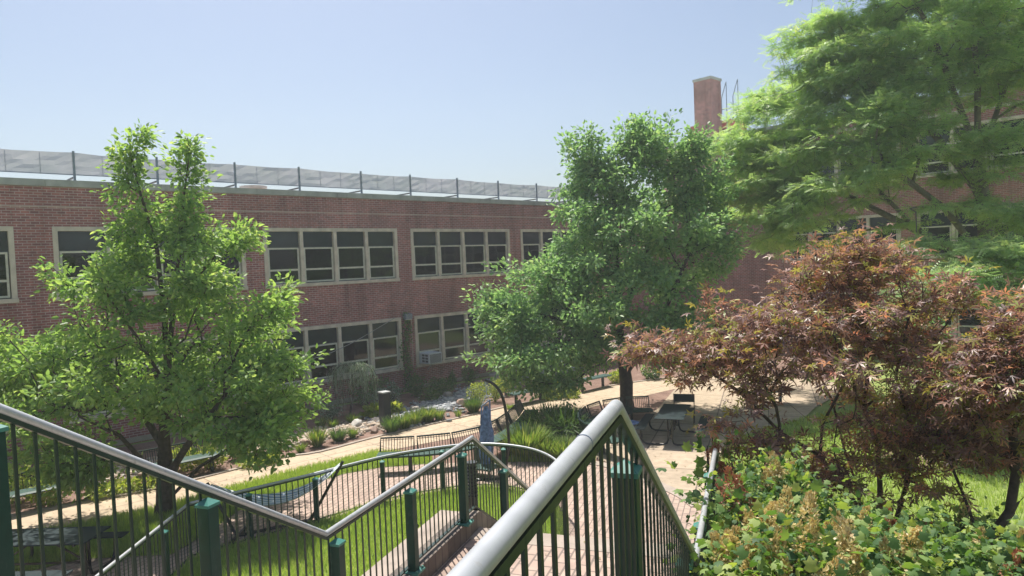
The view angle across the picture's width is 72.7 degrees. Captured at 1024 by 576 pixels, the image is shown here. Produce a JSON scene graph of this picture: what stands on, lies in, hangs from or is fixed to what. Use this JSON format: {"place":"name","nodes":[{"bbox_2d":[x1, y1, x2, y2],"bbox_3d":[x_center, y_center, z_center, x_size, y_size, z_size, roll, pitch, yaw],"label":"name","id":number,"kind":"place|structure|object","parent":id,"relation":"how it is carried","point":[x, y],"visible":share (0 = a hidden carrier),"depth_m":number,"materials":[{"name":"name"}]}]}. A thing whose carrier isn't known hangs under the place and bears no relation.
{"place":"outdoors","nodes":[
{"label":"outdoors","id":0,"kind":"place"},
{"bbox_2d":[13,447,432,570],"bbox_3d":[-7.387,4.794,13.469,14.350,0.001,3.177,-4,3,-42],"label":"lawn strip","id":1,"kind":"object","parent":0,"point":[197,536],"visible":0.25,"depth_m":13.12,"materials":[{"name":"plant"}]},
{"bbox_2d":[0,119,333,515],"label":"maple tree","id":2,"kind":"object","parent":1,"relation":"on","point":[34,377],"visible":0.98,"depth_m":13.92,"materials":[{"name":"green plant"}]},
{"bbox_2d":[49,368,580,490],"bbox_3d":[-3.669,4.274,24.304,3.441,0.017,21.438,0,3,42],"label":"creek bed","id":3,"kind":"object","parent":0,"point":[292,447],"visible":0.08,"depth_m":19.95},
{"bbox_2d":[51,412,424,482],"bbox_3d":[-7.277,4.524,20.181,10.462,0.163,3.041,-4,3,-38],"label":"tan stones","id":4,"kind":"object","parent":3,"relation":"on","point":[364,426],"visible":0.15,"depth_m":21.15,"materials":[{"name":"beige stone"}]},
{"bbox_2d":[378,390,390,422],"bbox_3d":[-4.046,3.822,22.141,0.300,1.070,0.300,-4,3,-43],"label":"bollard","id":5,"kind":"object","parent":3,"relation":"on","point":[384,401],"visible":0.79,"depth_m":22.05,"materials":[{"name":"paint"}]},
{"bbox_2d":[417,388,442,401],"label":"shrub","id":6,"kind":"object","parent":3,"relation":"on","point":[428,392],"visible":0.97,"depth_m":25.59,"materials":[{"name":"green plant"}]},
{"bbox_2d":[358,364,584,427],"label":"grey stones","id":7,"kind":"object","parent":3,"relation":"on","point":[447,403],"visible":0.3,"depth_m":25.30,"materials":[{"name":"grey stone"}]},
{"bbox_2d":[11,373,706,528],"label":"path","id":8,"kind":"structure","parent":0,"point":[30,520],"depth_m":19.10,"materials":[{"name":"concrete"}]},
{"bbox_2d":[11,377,664,516],"bbox_3d":[-2.231,4.285,21.996,22.172,0.050,0.934,-4,3,-39],"label":"path edging","id":9,"kind":"object","parent":8,"relation":"on","point":[196,478],"visible":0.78,"depth_m":19.29,"materials":[{"name":"concrete"}]},
{"bbox_2d":[162,482,562,575],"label":"lawn","id":10,"kind":"structure","parent":0,"point":[327,546],"depth_m":12.37,"materials":[{"name":"plant"}]},
{"bbox_2d":[95,502,190,575],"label":"lawn railing","id":11,"kind":"object","parent":10,"relation":"on","point":[122,557],"visible":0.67,"depth_m":11.07,"materials":[{"name":"black metal"}]},
{"bbox_2d":[190,442,563,554],"bbox_3d":[-2.303,4.090,13.526,6.702,1.026,4.052,-2,2,0],"label":"curved railing","id":12,"kind":"object","parent":10,"relation":"on","point":[248,496],"visible":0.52,"depth_m":14.29,"materials":[{"name":"metal"}]},
{"bbox_2d":[33,462,700,575],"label":"paver ground","id":13,"kind":"structure","parent":0,"point":[683,509],"depth_m":14.65,"materials":[{"name":"brick"}]},
{"bbox_2d":[12,526,129,575],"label":"picnic table","id":14,"kind":"object","parent":13,"relation":"on","point":[51,537],"visible":0.75,"depth_m":11.60,"materials":[{"name":"black metal"}]},
{"bbox_2d":[206,461,343,543],"bbox_3d":[-4.599,4.104,13.652,2.469,1.206,1.014,-4,2,-30],"label":"hammock","id":15,"kind":"object","parent":13,"relation":"on","point":[283,495],"visible":0.53,"depth_m":13.81,"materials":[{"name":"blue fabric"}]},
{"bbox_2d":[467,447,498,478],"bbox_3d":[-0.700,4.125,16.348,0.730,0.620,0.510,-1,2,29],"label":"chair","id":16,"kind":"object","parent":13,"relation":"on","point":[483,464],"visible":0.32,"depth_m":16.36,"materials":[{"name":"green"}]},
{"bbox_2d":[478,378,510,480],"bbox_3d":[-0.658,3.282,16.474,1.216,2.291,1.059,-2,2,0],"label":"hanging chair","id":17,"kind":"object","parent":13,"relation":"on","point":[486,432],"visible":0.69,"depth_m":16.43,"materials":[{"name":"blue fabric"}]},
{"bbox_2d":[432,527,676,575],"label":"staircase","id":18,"kind":"structure","parent":13,"relation":"on","point":[453,560],"depth_m":7.52,"materials":[{"name":"brick"}]},
{"bbox_2d":[10,346,837,560],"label":"mulch ground","id":19,"kind":"structure","parent":0,"point":[656,400],"depth_m":23.07,"materials":[{"name":"brown soil"}]},
{"bbox_2d":[8,464,35,504],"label":"plant","id":20,"kind":"object","parent":19,"relation":"on","point":[12,501],"visible":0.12,"depth_m":15.71,"materials":[{"name":"green plant"}]},
{"bbox_2d":[25,480,73,506],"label":"plant","id":21,"kind":"object","parent":19,"relation":"on","point":[49,500],"visible":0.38,"depth_m":15.43,"materials":[{"name":"green plant"}]},
{"bbox_2d":[9,472,105,512],"bbox_3d":[-10.274,4.454,15.558,2.000,0.789,0.592,-4,3,-42],"label":"bench","id":22,"kind":"object","parent":19,"relation":"on","point":[24,492],"visible":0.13,"depth_m":15.22,"materials":[{"name":"green"}]},
{"bbox_2d":[80,481,120,501],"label":"plant","id":23,"kind":"object","parent":19,"relation":"on","point":[106,491],"visible":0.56,"depth_m":15.82,"materials":[{"name":"green plant"}]},
{"bbox_2d":[98,476,134,495],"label":"plant","id":24,"kind":"object","parent":19,"relation":"on","point":[121,486],"visible":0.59,"depth_m":16.10,"materials":[{"name":"green plant"}]},
{"bbox_2d":[120,474,155,492],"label":"plant","id":25,"kind":"object","parent":19,"relation":"on","point":[137,481],"visible":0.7,"depth_m":16.34,"materials":[{"name":"green plant"}]},
{"bbox_2d":[132,438,227,481],"bbox_3d":[-8.217,4.307,17.314,2.100,0.789,0.592,-4,3,-42],"label":"bench","id":26,"kind":"object","parent":19,"relation":"on","point":[192,457],"visible":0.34,"depth_m":17.41,"materials":[{"name":"green"}]},
{"bbox_2d":[172,445,200,471],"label":"plant","id":27,"kind":"object","parent":19,"relation":"on","point":[184,467],"visible":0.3,"depth_m":17.76,"materials":[{"name":"green plant"}]},
{"bbox_2d":[192,445,228,469],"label":"plant","id":28,"kind":"object","parent":19,"relation":"on","point":[217,461],"visible":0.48,"depth_m":17.85,"materials":[{"name":"green plant"}]},
{"bbox_2d":[304,425,330,446],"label":"grass clump","id":29,"kind":"object","parent":19,"relation":"on","point":[317,437],"visible":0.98,"depth_m":19.66,"materials":[{"name":"green plant"}]},
{"bbox_2d":[316,401,345,420],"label":"shrub","id":30,"kind":"object","parent":19,"relation":"on","point":[331,412],"visible":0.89,"depth_m":23.25,"materials":[{"name":"green plant"}]},
{"bbox_2d":[327,426,349,441],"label":"grass clump","id":31,"kind":"object","parent":19,"relation":"on","point":[339,435],"visible":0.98,"depth_m":20.24,"materials":[{"name":"green plant"}]},
{"bbox_2d":[326,359,377,413],"bbox_3d":[-5.379,3.424,23.405,1.507,1.989,1.661,-4,3,-44],"label":"weeping tree","id":32,"kind":"object","parent":19,"relation":"on","point":[357,367],"visible":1,"depth_m":23.31,"materials":[{"name":"green plant"}]},
{"bbox_2d":[346,374,375,405],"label":"shrub","id":33,"kind":"object","parent":19,"relation":"on","point":[370,385],"visible":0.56,"depth_m":25.27,"materials":[{"name":"green plant"}]},
{"bbox_2d":[357,401,378,417],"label":"plant","id":34,"kind":"object","parent":19,"relation":"on","point":[371,410],"visible":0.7,"depth_m":23.24,"materials":[{"name":"green plant"}]},
{"bbox_2d":[380,414,404,432],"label":"grass clump","id":35,"kind":"object","parent":19,"relation":"on","point":[389,425],"visible":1,"depth_m":21.00,"materials":[{"name":"green plant"}]},
{"bbox_2d":[385,380,401,401],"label":"shrub","id":36,"kind":"object","parent":19,"relation":"on","point":[392,397],"visible":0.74,"depth_m":25.63,"materials":[{"name":"green plant"}]},
{"bbox_2d":[391,400,405,413],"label":"plant","id":37,"kind":"object","parent":19,"relation":"on","point":[396,405],"visible":0.53,"depth_m":23.65,"materials":[{"name":"yellow plant"}]},
{"bbox_2d":[387,410,414,428],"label":"grass clump","id":38,"kind":"object","parent":19,"relation":"on","point":[406,418],"visible":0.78,"depth_m":21.45,"materials":[{"name":"green plant"}]},
{"bbox_2d":[405,373,427,396],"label":"shrub","id":39,"kind":"object","parent":19,"relation":"on","point":[418,390],"visible":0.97,"depth_m":26.60,"materials":[{"name":"green plant"}]},
{"bbox_2d":[403,407,429,424],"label":"grass clump","id":40,"kind":"object","parent":19,"relation":"on","point":[416,419],"visible":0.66,"depth_m":21.84,"materials":[{"name":"green plant"}]},
{"bbox_2d":[413,404,439,422],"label":"grass clump","id":41,"kind":"object","parent":19,"relation":"on","point":[429,417],"visible":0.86,"depth_m":22.23,"materials":[{"name":"green plant"}]},
{"bbox_2d":[425,376,456,395],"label":"shrub","id":42,"kind":"object","parent":19,"relation":"on","point":[438,389],"visible":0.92,"depth_m":26.57,"materials":[{"name":"green plant"}]},
{"bbox_2d":[376,399,538,472],"bbox_3d":[-0.811,3.957,18.721,1.950,0.790,6.226,-1,3,40],"label":"curved bench","id":43,"kind":"object","parent":19,"relation":"on","point":[518,406],"visible":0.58,"depth_m":17.45,"materials":[{"name":"green paint"}]},
{"bbox_2d":[461,365,480,384],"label":"shrub","id":44,"kind":"object","parent":19,"relation":"on","point":[466,377],"visible":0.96,"depth_m":28.79,"materials":[{"name":"green plant"}]},
{"bbox_2d":[462,396,483,412],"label":"grass clump","id":45,"kind":"object","parent":19,"relation":"on","point":[473,405],"visible":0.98,"depth_m":23.38,"materials":[{"name":"green plant"}]},
{"bbox_2d":[466,380,488,401],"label":"shrub","id":46,"kind":"object","parent":19,"relation":"on","point":[475,387],"visible":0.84,"depth_m":24.81,"materials":[{"name":"green plant"}]},
{"bbox_2d":[487,377,503,401],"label":"shrub","id":47,"kind":"object","parent":19,"relation":"on","point":[493,392],"visible":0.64,"depth_m":25.07,"materials":[{"name":"green plant"}]},
{"bbox_2d":[509,400,591,439],"bbox_3d":[1.108,3.852,19.837,2.508,1.449,2.584,-2,2,0],"label":"shrub","id":48,"kind":"object","parent":19,"relation":"on","point":[549,415],"visible":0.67,"depth_m":19.60,"materials":[{"name":"green plant"}]},
{"bbox_2d":[553,401,590,436],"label":"shrub","id":49,"kind":"object","parent":19,"relation":"on","point":[567,405],"visible":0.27,"depth_m":19.83,"materials":[{"name":"green plant"}]},
{"bbox_2d":[455,107,756,408],"bbox_3d":[2.990,-0.772,22.917,9.886,10.222,6.908,-2,2,0],"label":"shade tree","id":50,"kind":"object","parent":19,"relation":"on","point":[523,319],"visible":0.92,"depth_m":22.00,"materials":[{"name":"green plant"}]},
{"bbox_2d":[607,369,619,383],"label":"plant","id":51,"kind":"object","parent":19,"relation":"on","point":[614,377],"visible":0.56,"depth_m":27.87,"materials":[{"name":"green plant"}]},
{"bbox_2d":[551,461,701,506],"bbox_3d":[2.630,4.318,15.796,0.988,0.048,4.546,-4,3,-37],"label":"paver edging","id":52,"kind":"object","parent":19,"relation":"on","point":[668,488],"visible":0.18,"depth_m":14.79,"materials":[{"name":"concrete"}]},
{"bbox_2d":[641,365,664,379],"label":"plant","id":53,"kind":"object","parent":19,"relation":"on","point":[645,374],"visible":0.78,"depth_m":28.31,"materials":[{"name":"green plant"}]},
{"label":"lawn patch","id":54,"kind":"structure","parent":19,"relation":"on","visible":0},
{"bbox_2d":[494,419,554,459],"bbox_3d":[0.397,3.884,17.844,1.799,0.921,1.661,-4,2,-32],"label":"grass clump","id":55,"kind":"object","parent":54,"relation":"on","point":[522,436],"visible":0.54,"depth_m":17.53,"materials":[{"name":"green plant"}]},
{"bbox_2d":[530,433,566,460],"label":"grass clump","id":56,"kind":"object","parent":54,"relation":"on","point":[544,447],"visible":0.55,"depth_m":17.30,"materials":[{"name":"green plant"}]},
{"bbox_2d":[508,433,595,461],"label":"grass","id":57,"kind":"structure","parent":54,"relation":"on","point":[514,458],"depth_m":17.46,"materials":[{"name":"green plant"}]},
{"bbox_2d":[541,434,575,458],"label":"grass clump","id":58,"kind":"object","parent":54,"relation":"on","point":[560,450],"visible":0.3,"depth_m":17.21,"materials":[{"name":"green plant"}]},
{"bbox_2d":[12,355,960,466],"bbox_3d":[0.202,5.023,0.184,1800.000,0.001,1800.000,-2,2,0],"label":"ground","id":59,"kind":"structure","parent":0,"point":[825,406],"depth_m":24.27,"materials":[{"name":"soil"}]},
{"bbox_2d":[0,177,664,464],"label":"brick building","id":60,"kind":"structure","parent":59,"relation":"on","point":[361,264],"depth_m":25.92,"materials":[{"name":"brick"}]},
{"bbox_2d":[0,226,18,303],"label":"window","id":61,"kind":"structure","parent":60,"relation":"in","point":[8,278],"depth_m":19.06,"materials":[{"name":"glass"}]},
{"bbox_2d":[52,226,247,300],"bbox_3d":[-11.042,-0.843,21.687,5.540,2.100,0.230,-4,3,-43],"label":"window","id":62,"kind":"structure","parent":60,"relation":"in","point":[69,242],"depth_m":20.38,"materials":[{"name":"glass"}]},
{"bbox_2d":[60,336,245,423],"bbox_3d":[-10.899,2.712,21.818,5.540,2.100,0.230,-4,3,-43],"label":"window","id":63,"kind":"structure","parent":60,"relation":"in","point":[103,412],"depth_m":21.11,"materials":[{"name":"glass"}]},
{"bbox_2d":[0,149,597,202],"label":"rooftop screen","id":64,"kind":"object","parent":60,"relation":"on","point":[57,163],"visible":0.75,"depth_m":24.58,"materials":[{"name":"grey metal"}]},
{"bbox_2d":[262,228,399,288],"bbox_3d":[-6.582,-1.177,25.909,5.540,2.100,0.230,-4,3,-43],"label":"window","id":65,"kind":"structure","parent":60,"relation":"in","point":[315,255],"depth_m":25.81,"materials":[{"name":"glass"}]},
{"bbox_2d":[269,317,403,389],"bbox_3d":[-6.439,2.378,26.039,5.540,2.100,0.230,-4,3,-43],"label":"window","id":66,"kind":"structure","parent":60,"relation":"in","point":[380,349],"depth_m":26.32,"materials":[{"name":"glass"}]},
{"bbox_2d":[394,311,416,393],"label":"vine","id":67,"kind":"object","parent":60,"relation":"attached to","point":[407,338],"visible":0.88,"depth_m":27.90,"materials":[{"name":"green plant"}]},
{"bbox_2d":[419,351,441,369],"bbox_3d":[-3.328,2.997,28.520,0.668,0.729,0.702,-4,3,-43],"label":"air conditioner","id":68,"kind":"object","parent":60,"relation":"attached to","point":[431,357],"visible":1,"depth_m":28.30,"materials":[{"name":"white plastic"}]},
{"bbox_2d":[410,228,510,279],"bbox_3d":[-2.145,-1.511,30.153,5.540,2.100,0.295,-4,3,-43],"label":"window","id":69,"kind":"structure","parent":60,"relation":"in","point":[438,252],"depth_m":29.93,"materials":[{"name":"glass"}]},
{"bbox_2d":[414,309,511,367],"bbox_3d":[-1.979,2.044,30.260,5.540,2.100,0.230,-4,3,-43],"label":"window","id":70,"kind":"structure","parent":60,"relation":"in","point":[446,333],"depth_m":29.61,"materials":[{"name":"glass"}]},
{"bbox_2d":[520,229,590,273],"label":"window","id":71,"kind":"structure","parent":60,"relation":"in","point":[532,240],"depth_m":33.23,"materials":[{"name":"glass"}]},
{"bbox_2d":[538,300,598,345],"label":"window","id":72,"kind":"structure","parent":60,"relation":"in","point":[559,330],"depth_m":34.33,"materials":[{"name":"glass"}]},
{"bbox_2d":[362,510,495,575],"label":"stair wall","id":73,"kind":"structure","parent":59,"relation":"on","point":[438,555],"depth_m":7.63,"materials":[{"name":"concrete"}]},
{"bbox_2d":[0,403,545,575],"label":"stair railing","id":74,"kind":"object","parent":73,"relation":"on","point":[209,535],"visible":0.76,"depth_m":4.31,"materials":[{"name":"metal"}]},
{"bbox_2d":[467,460,477,510],"bbox_3d":[-0.494,2.636,8.792,0.144,0.890,0.144,-2,2,0],"label":"path light","id":75,"kind":"object","parent":73,"relation":"on","point":[475,494],"visible":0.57,"depth_m":8.74,"materials":[{"name":"black metal"}]},
{"bbox_2d":[663,84,1023,360],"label":"brick building","id":76,"kind":"structure","parent":59,"relation":"on","point":[744,277],"depth_m":31.86,"materials":[{"name":"brick"}]},
{"bbox_2d":[692,76,721,137],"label":"chimney","id":77,"kind":"object","parent":76,"relation":"on","point":[707,99],"visible":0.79,"depth_m":45.05,"materials":[{"name":"brick"}]},
{"bbox_2d":[782,213,900,261],"bbox_3d":[15.715,-2.350,33.462,0.230,2.100,5.540,-4,3,-43],"label":"window","id":78,"kind":"structure","parent":76,"relation":"in","point":[871,220],"depth_m":32.92,"materials":[{"name":"glass"}]},
{"bbox_2d":[784,291,902,336],"bbox_3d":[15.858,1.205,33.593,0.230,2.100,5.540,-4,3,-43],"label":"window","id":79,"kind":"structure","parent":76,"relation":"in","point":[850,294],"depth_m":33.56,"materials":[{"name":"glass"}]},
{"bbox_2d":[808,142,898,180],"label":"window","id":80,"kind":"structure","parent":76,"relation":"in","point":[833,170],"depth_m":33.34,"materials":[{"name":"glass"}]},
{"bbox_2d":[915,115,1023,177],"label":"window","id":81,"kind":"structure","parent":76,"relation":"in","point":[931,168],"depth_m":29.75,"materials":[{"name":"glass"}]},
{"bbox_2d":[917,204,1023,258],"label":"window","id":82,"kind":"structure","parent":76,"relation":"in","point":[936,228],"depth_m":30.17,"materials":[{"name":"glass"}]},
{"bbox_2d":[925,299,1022,340],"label":"window","id":83,"kind":"structure","parent":76,"relation":"in","point":[966,324],"depth_m":29.84,"materials":[{"name":"glass"}]},
{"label":"stair wall","id":84,"kind":"object","parent":59,"relation":"on","visible":0},
{"bbox_2d":[446,399,720,575],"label":"stair railing","id":85,"kind":"object","parent":84,"relation":"on","point":[500,546],"visible":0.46,"depth_m":1.98,"materials":[{"name":"metal"}]},
{"bbox_2d":[0,0,1021,202],"label":"sky","id":86,"kind":"structure","parent":0,"point":[467,90],"materials":[{"name":"blue"}]},
{"bbox_2d":[596,372,850,501],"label":"plaza paving","id":87,"kind":"structure","parent":0,"point":[805,400],"depth_m":20.73,"materials":[{"name":"concrete"}]},
{"bbox_2d":[577,396,653,454],"bbox_3d":[2.740,3.791,19.369,1.728,0.791,4.481,-1,2,23],"label":"curved bench","id":88,"kind":"object","parent":87,"relation":"on","point":[583,424],"visible":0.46,"depth_m":20.47,"materials":[{"name":"green paint"}]},
{"bbox_2d":[635,404,708,446],"bbox_3d":[4.424,3.745,19.056,1.820,0.761,1.900,-2,2,20],"label":"picnic table","id":89,"kind":"object","parent":87,"relation":"on","point":[672,412],"visible":0.91,"depth_m":18.86,"materials":[{"name":"black metal"}]},
{"bbox_2d":[673,394,694,424],"bbox_3d":[5.101,3.609,20.661,0.620,0.870,0.455,-2,2,17],"label":"chair","id":90,"kind":"object","parent":87,"relation":"on","point":[683,398],"visible":0.6,"depth_m":20.81,"materials":[{"name":"black metal"}]},
{"bbox_2d":[720,373,1023,546],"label":"lawn","id":91,"kind":"structure","parent":0,"point":[996,492],"depth_m":14.40,"materials":[{"name":"plant"}]},
{"bbox_2d":[675,0,1023,347],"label":"locust tree","id":92,"kind":"object","parent":91,"relation":"on","point":[878,83],"visible":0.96,"depth_m":21.38,"materials":[{"name":"green plant"}]},
{"bbox_2d":[883,451,974,470],"bbox_3d":[9.725,4.006,16.266,1.994,0.001,1.797,-2,2,0],"label":"mulch circle","id":93,"kind":"object","parent":91,"relation":"on","point":[926,461],"visible":0.1,"depth_m":15.98,"materials":[{"name":"brown soil"}]},
{"bbox_2d":[874,314,964,459],"bbox_3d":[9.595,2.315,16.188,1.651,4.021,1.782,-2,2,0],"label":"sapling","id":94,"kind":"object","parent":93,"relation":"on","point":[937,328],"visible":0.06,"depth_m":16.07,"materials":[{"name":"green plant"}]},
{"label":"bank","id":95,"kind":"structure","parent":0,"visible":0},
{"bbox_2d":[656,431,744,504],"bbox_3d":[2.335,2.449,7.992,1.287,1.601,0.810,-1,2,28],"label":"hydrangea","id":96,"kind":"object","parent":95,"relation":"on","point":[700,462],"visible":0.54,"depth_m":7.99,"materials":[{"name":"green plant"}]},
{"bbox_2d":[696,429,850,535],"bbox_3d":[2.404,2.329,6.500,1.615,1.843,1.542,-4,3,-41],"label":"hydrangea","id":97,"kind":"object","parent":95,"relation":"on","point":[768,469],"visible":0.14,"depth_m":6.32,"materials":[{"name":"green plant"}]},
{"bbox_2d":[689,478,932,575],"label":"hydrangea","id":98,"kind":"object","parent":95,"relation":"on","point":[803,555],"visible":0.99,"depth_m":4.02,"materials":[{"name":"green plant"}]},
{"bbox_2d":[599,217,1023,526],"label":"red maple","id":99,"kind":"object","parent":95,"relation":"on","point":[788,327],"visible":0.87,"depth_m":7.98,"materials":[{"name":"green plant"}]},
{"bbox_2d":[720,447,916,541],"bbox_3d":[2.707,2.234,6.350,1.774,1.723,1.792,-2,2,0],"label":"hydrangea","id":100,"kind":"object","parent":95,"relation":"on","point":[825,511],"visible":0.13,"depth_m":6.19,"materials":[{"name":"green plant"}]},
{"bbox_2d":[749,495,1012,575],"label":"hydrangea","id":101,"kind":"object","parent":95,"relation":"on","point":[897,565],"visible":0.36,"depth_m":4.28,"materials":[{"name":"green plant"}]},
{"bbox_2d":[816,495,982,575],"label":"hydrangea","id":102,"kind":"object","parent":95,"relation":"on","point":[912,521],"visible":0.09,"depth_m":5.49,"materials":[{"name":"green plant"}]},
{"bbox_2d":[859,505,1023,575],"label":"hydrangea","id":103,"kind":"object","parent":95,"relation":"on","point":[976,524],"visible":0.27,"depth_m":5.47,"materials":[{"name":"green plant"}]},
{"bbox_2d":[875,275,1023,562],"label":"red maple","id":104,"kind":"object","parent":95,"relation":"on","point":[997,386],"visible":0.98,"depth_m":7.14,"materials":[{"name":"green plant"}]},
{"bbox_2d":[897,492,1021,559],"bbox_3d":[4.999,2.992,7.917,1.937,1.316,2.466,-2,2,14],"label":"hydrangea","id":105,"kind":"object","parent":95,"relation":"on","point":[963,512],"visible":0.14,"depth_m":7.99,"materials":[{"name":"green plant"}]},
{"bbox_2d":[896,508,1023,575],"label":"hydrangea","id":106,"kind":"object","parent":95,"relation":"on","point":[983,545],"visible":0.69,"depth_m":5.29,"materials":[{"name":"green plant"}]},
{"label":"ground cover","id":107,"kind":"object","parent":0,"visible":0},
{"bbox_2d":[679,437,761,544],"bbox_3d":[2.421,2.380,7.542,1.234,1.336,1.023,-3,2,-19],"label":"hydrangea","id":108,"kind":"object","parent":107,"relation":"on","point":[720,466],"visible":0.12,"depth_m":7.55,"materials":[{"name":"green plant"}]},
{"bbox_2d":[668,466,829,572],"bbox_3d":[1.903,2.149,5.677,1.261,1.431,1.100,-2,2,0],"label":"hydrangea","id":109,"kind":"object","parent":107,"relation":"on","point":[732,500],"visible":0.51,"depth_m":5.67,"materials":[{"name":"green plant"}]},
{"bbox_2d":[663,485,870,575],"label":"hydrangea","id":110,"kind":"object","parent":107,"relation":"on","point":[723,556],"visible":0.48,"depth_m":4.51,"materials":[{"name":"green plant"}]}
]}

